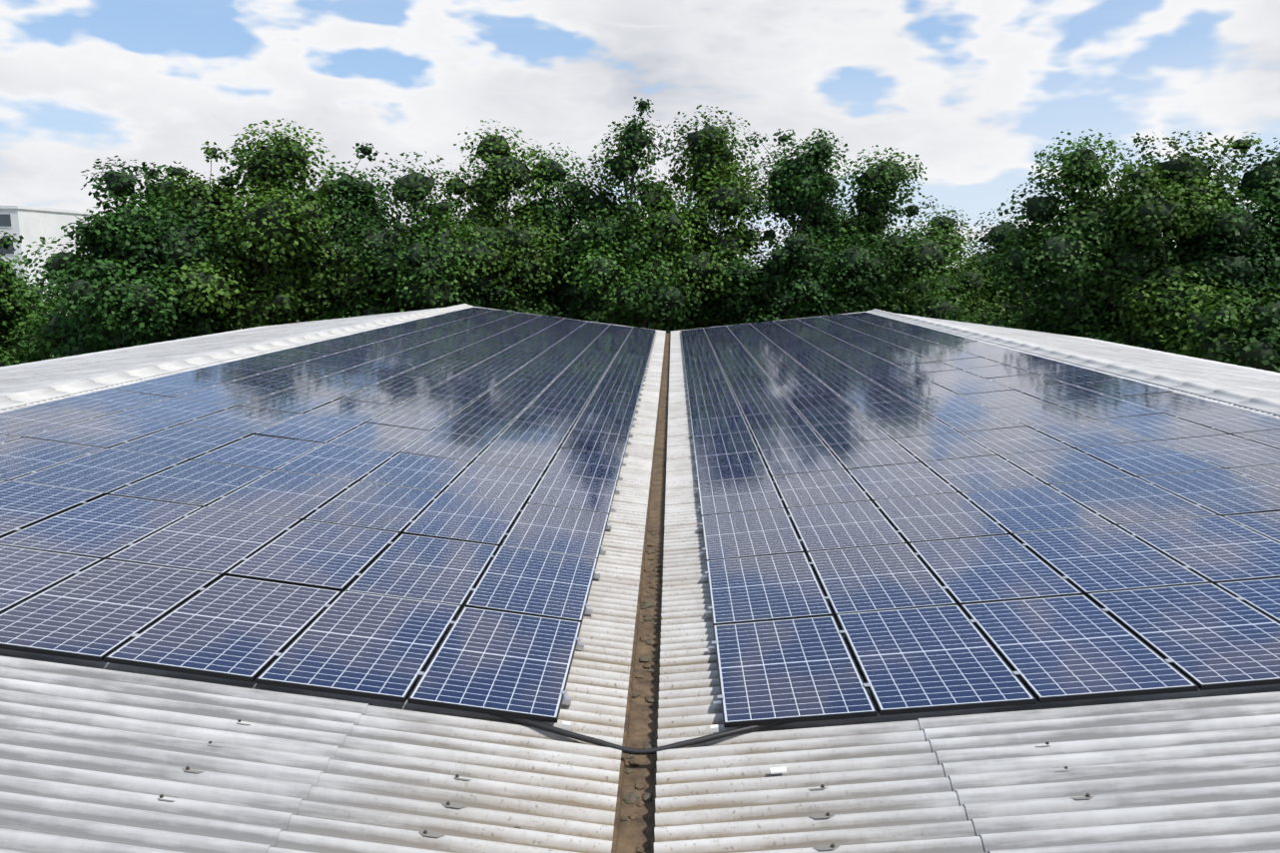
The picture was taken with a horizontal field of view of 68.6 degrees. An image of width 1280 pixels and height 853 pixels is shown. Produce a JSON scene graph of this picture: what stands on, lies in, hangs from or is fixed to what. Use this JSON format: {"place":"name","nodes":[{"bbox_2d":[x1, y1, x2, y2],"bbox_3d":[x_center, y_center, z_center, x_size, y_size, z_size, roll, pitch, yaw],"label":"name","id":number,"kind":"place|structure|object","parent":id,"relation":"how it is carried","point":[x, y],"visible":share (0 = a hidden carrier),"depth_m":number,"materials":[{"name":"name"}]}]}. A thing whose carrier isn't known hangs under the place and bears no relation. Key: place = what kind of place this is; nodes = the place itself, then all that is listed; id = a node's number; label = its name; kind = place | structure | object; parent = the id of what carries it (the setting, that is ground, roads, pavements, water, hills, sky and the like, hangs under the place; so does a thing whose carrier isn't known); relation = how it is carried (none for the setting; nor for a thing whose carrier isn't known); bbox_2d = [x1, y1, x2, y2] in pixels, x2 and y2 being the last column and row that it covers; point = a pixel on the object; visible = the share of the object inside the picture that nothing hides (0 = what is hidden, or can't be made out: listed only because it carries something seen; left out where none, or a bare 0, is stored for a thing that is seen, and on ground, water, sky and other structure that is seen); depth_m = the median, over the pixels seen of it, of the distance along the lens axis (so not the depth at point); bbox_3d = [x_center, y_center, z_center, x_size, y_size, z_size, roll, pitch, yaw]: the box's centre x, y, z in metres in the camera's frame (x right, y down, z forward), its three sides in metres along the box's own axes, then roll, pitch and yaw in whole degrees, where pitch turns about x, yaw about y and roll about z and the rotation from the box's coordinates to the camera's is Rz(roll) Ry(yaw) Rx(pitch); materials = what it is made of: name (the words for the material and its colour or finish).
{"place":"outdoors","nodes":[
{"label":"outdoors","id":0,"kind":"place"},
{"bbox_2d":[0,205,90,339],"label":"building","id":1,"kind":"structure","parent":0,"point":[30,225],"depth_m":115.06,"materials":[{"name":"white paint"}]},
{"bbox_2d":[0,306,665,852],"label":"roof slope","id":2,"kind":"structure","parent":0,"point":[96,756],"depth_m":5.74,"materials":[{"name":"grey metal"}]},
{"bbox_2d":[0,303,472,410],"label":"roof ridge cap","id":3,"kind":"object","parent":2,"relation":"on","point":[19,399],"visible":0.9,"depth_m":18.27,"materials":[{"name":"grey metal"}]},
{"bbox_2d":[0,307,442,396],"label":"roof slope","id":4,"kind":"structure","parent":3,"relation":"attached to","point":[19,377],"depth_m":26.27,"materials":[{"name":"grey metal"}]},
{"bbox_2d":[0,306,656,722],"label":"solar array","id":5,"kind":"object","parent":2,"relation":"on","point":[252,518],"visible":1,"depth_m":10.25,"materials":[{"name":"blue"}]},
{"bbox_2d":[491,713,786,773],"bbox_3d":[-0.029,2.095,6.255,2.821,0.234,0.730,1,10,2],"label":"cable","id":6,"kind":"object","parent":2,"relation":"on","point":[638,751],"visible":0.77,"depth_m":6.35,"materials":[{"name":"black plastic"},{"name":"rubber"}]},
{"bbox_2d":[0,0,1279,268],"label":"sky","id":7,"kind":"structure","parent":0,"point":[973,89],"materials":[{"name":"white"}]},
{"bbox_2d":[897,313,1279,402],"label":"roof slope","id":8,"kind":"structure","parent":0,"point":[1261,383],"depth_m":27.54,"materials":[{"name":"grey metal"}]},
{"label":"ground","id":9,"kind":"structure","parent":0,"visible":0},
{"bbox_2d":[0,230,58,367],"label":"tree","id":10,"kind":"object","parent":9,"relation":"on","point":[11,309],"visible":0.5,"depth_m":47.72,"materials":[{"name":"green plant"}]},
{"bbox_2d":[0,268,67,354],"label":"tree","id":11,"kind":"object","parent":9,"relation":"on","point":[31,299],"visible":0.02,"depth_m":59.62,"materials":[{"name":"green plant"}]},
{"bbox_2d":[7,160,258,361],"bbox_3d":[-26.132,-6.189,51.390,12.351,15.777,11.850,1,10,2],"label":"tree","id":12,"kind":"object","parent":9,"relation":"on","point":[205,323],"visible":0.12,"depth_m":47.82,"materials":[{"name":"green plant"}]},
{"bbox_2d":[17,155,260,361],"bbox_3d":[-25.669,-5.298,46.450,12.105,15.693,10.352,1,10,2],"label":"tree","id":13,"kind":"object","parent":9,"relation":"on","point":[116,301],"visible":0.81,"depth_m":44.38,"materials":[{"name":"green plant"}]},
{"bbox_2d":[211,242,282,331],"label":"tree","id":14,"kind":"object","parent":9,"relation":"on","point":[243,323],"depth_m":58.91,"materials":[{"name":"green plant"}]},
{"bbox_2d":[157,118,392,329],"bbox_3d":[-18.619,-6.886,49.166,11.289,18.088,10.939,-4,11,-23],"label":"tree","id":15,"kind":"object","parent":9,"relation":"on","point":[285,245],"visible":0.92,"depth_m":47.15,"materials":[{"name":"green plant"}]},
{"bbox_2d":[236,142,415,329],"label":"tree","id":16,"kind":"object","parent":9,"relation":"on","point":[355,210],"visible":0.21,"depth_m":50.69,"materials":[{"name":"green plant"}]},
{"bbox_2d":[300,150,524,321],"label":"tree","id":17,"kind":"object","parent":9,"relation":"on","point":[428,263],"visible":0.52,"depth_m":48.40,"materials":[{"name":"green plant"}]},
{"bbox_2d":[391,118,574,311],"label":"tree","id":18,"kind":"object","parent":9,"relation":"on","point":[526,251],"visible":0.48,"depth_m":51.27,"materials":[{"name":"green plant"}]},
{"bbox_2d":[473,142,622,323],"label":"tree","id":19,"kind":"object","parent":9,"relation":"on","point":[567,292],"visible":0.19,"depth_m":53.31,"materials":[{"name":"green plant"}]},
{"bbox_2d":[487,96,743,332],"bbox_3d":[-0.966,-8.207,53.169,13.923,19.617,12.620,7,12,33],"label":"tree","id":20,"kind":"object","parent":9,"relation":"on","point":[639,291],"visible":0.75,"depth_m":50.89,"materials":[{"name":"green plant"}]},
{"bbox_2d":[611,332,670,852],"bbox_3d":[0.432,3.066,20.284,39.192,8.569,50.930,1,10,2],"label":"gutter","id":21,"kind":"object","parent":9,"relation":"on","point":[640,729],"visible":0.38,"depth_m":7.71,"materials":[{"name":"metal"}]},
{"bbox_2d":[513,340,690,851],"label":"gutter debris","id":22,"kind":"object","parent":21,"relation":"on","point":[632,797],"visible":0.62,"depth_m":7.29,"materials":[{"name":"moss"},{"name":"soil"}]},
{"bbox_2d":[653,311,1279,852],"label":"roof slope","id":23,"kind":"structure","parent":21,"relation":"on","point":[1195,771],"depth_m":5.73,"materials":[{"name":"grey metal"}]},
{"bbox_2d":[157,718,1093,849],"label":"roof fasteners","id":24,"kind":"object","parent":23,"relation":"on","point":[816,815],"visible":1,"depth_m":5.39,"materials":[{"name":"grey metal"}]},
{"bbox_2d":[678,312,1279,726],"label":"solar array","id":25,"kind":"object","parent":23,"relation":"on","point":[978,524],"visible":1,"depth_m":10.06,"materials":[{"name":"blue"}]},
{"bbox_2d":[867,308,1279,416],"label":"roof ridge cap","id":26,"kind":"object","parent":23,"relation":"on","point":[1242,399],"visible":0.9,"depth_m":19.31,"materials":[{"name":"grey metal"}]},
{"bbox_2d":[586,206,727,316],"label":"tree","id":27,"kind":"object","parent":9,"relation":"on","point":[690,242],"depth_m":63.72,"materials":[{"name":"green plant"}]},
{"bbox_2d":[615,104,794,329],"bbox_3d":[3.762,-8.355,54.715,11.867,19.526,14.073,1,10,2],"label":"tree","id":28,"kind":"object","parent":9,"relation":"on","point":[714,185],"visible":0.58,"depth_m":51.18,"materials":[{"name":"green plant"}]},
{"bbox_2d":[680,127,901,327],"bbox_3d":[7.710,-7.224,52.085,11.607,18.351,12.304,-9,14,-43],"label":"tree","id":29,"kind":"object","parent":9,"relation":"on","point":[804,185],"visible":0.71,"depth_m":50.35,"materials":[{"name":"green plant"}]},
{"bbox_2d":[753,206,904,315],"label":"tree","id":30,"kind":"object","parent":9,"relation":"on","point":[826,257],"depth_m":60.51,"materials":[{"name":"green plant"}]},
{"bbox_2d":[763,144,983,323],"bbox_3d":[13.339,-7.094,54.172,12.787,17.450,9.910,1,10,2],"label":"tree","id":31,"kind":"object","parent":9,"relation":"on","point":[922,257],"visible":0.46,"depth_m":51.90,"materials":[{"name":"green plant"}]},
{"bbox_2d":[886,194,1033,328],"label":"tree","id":32,"kind":"object","parent":9,"relation":"on","point":[974,282],"visible":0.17,"depth_m":59.65,"materials":[{"name":"green plant"}]},
{"bbox_2d":[952,205,1045,329],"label":"tree","id":33,"kind":"object","parent":9,"relation":"on","point":[990,238],"visible":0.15,"depth_m":61.66,"materials":[{"name":"green plant"}]},
{"bbox_2d":[943,128,1192,346],"bbox_3d":[21.292,-6.204,48.748,12.723,17.771,9.760,1,10,2],"label":"tree","id":34,"kind":"object","parent":9,"relation":"on","point":[1036,256],"visible":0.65,"depth_m":46.51,"materials":[{"name":"green plant"}]},
{"bbox_2d":[1013,286,1186,341],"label":"tree","id":35,"kind":"object","parent":9,"relation":"on","point":[1100,297],"visible":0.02,"depth_m":57.89,"materials":[{"name":"green plant"}]},
{"bbox_2d":[1012,130,1279,361],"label":"tree","id":36,"kind":"object","parent":9,"relation":"on","point":[1157,195],"visible":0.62,"depth_m":44.24,"materials":[{"name":"green plant"}]},
{"bbox_2d":[1129,137,1279,373],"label":"tree","id":37,"kind":"object","parent":9,"relation":"on","point":[1239,229],"visible":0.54,"depth_m":43.60,"materials":[{"name":"green plant"}]},
{"bbox_2d":[1161,250,1279,372],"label":"tree","id":38,"kind":"object","parent":9,"relation":"on","point":[1258,352],"visible":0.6,"depth_m":40.47,"materials":[{"name":"green plant"}]}
]}

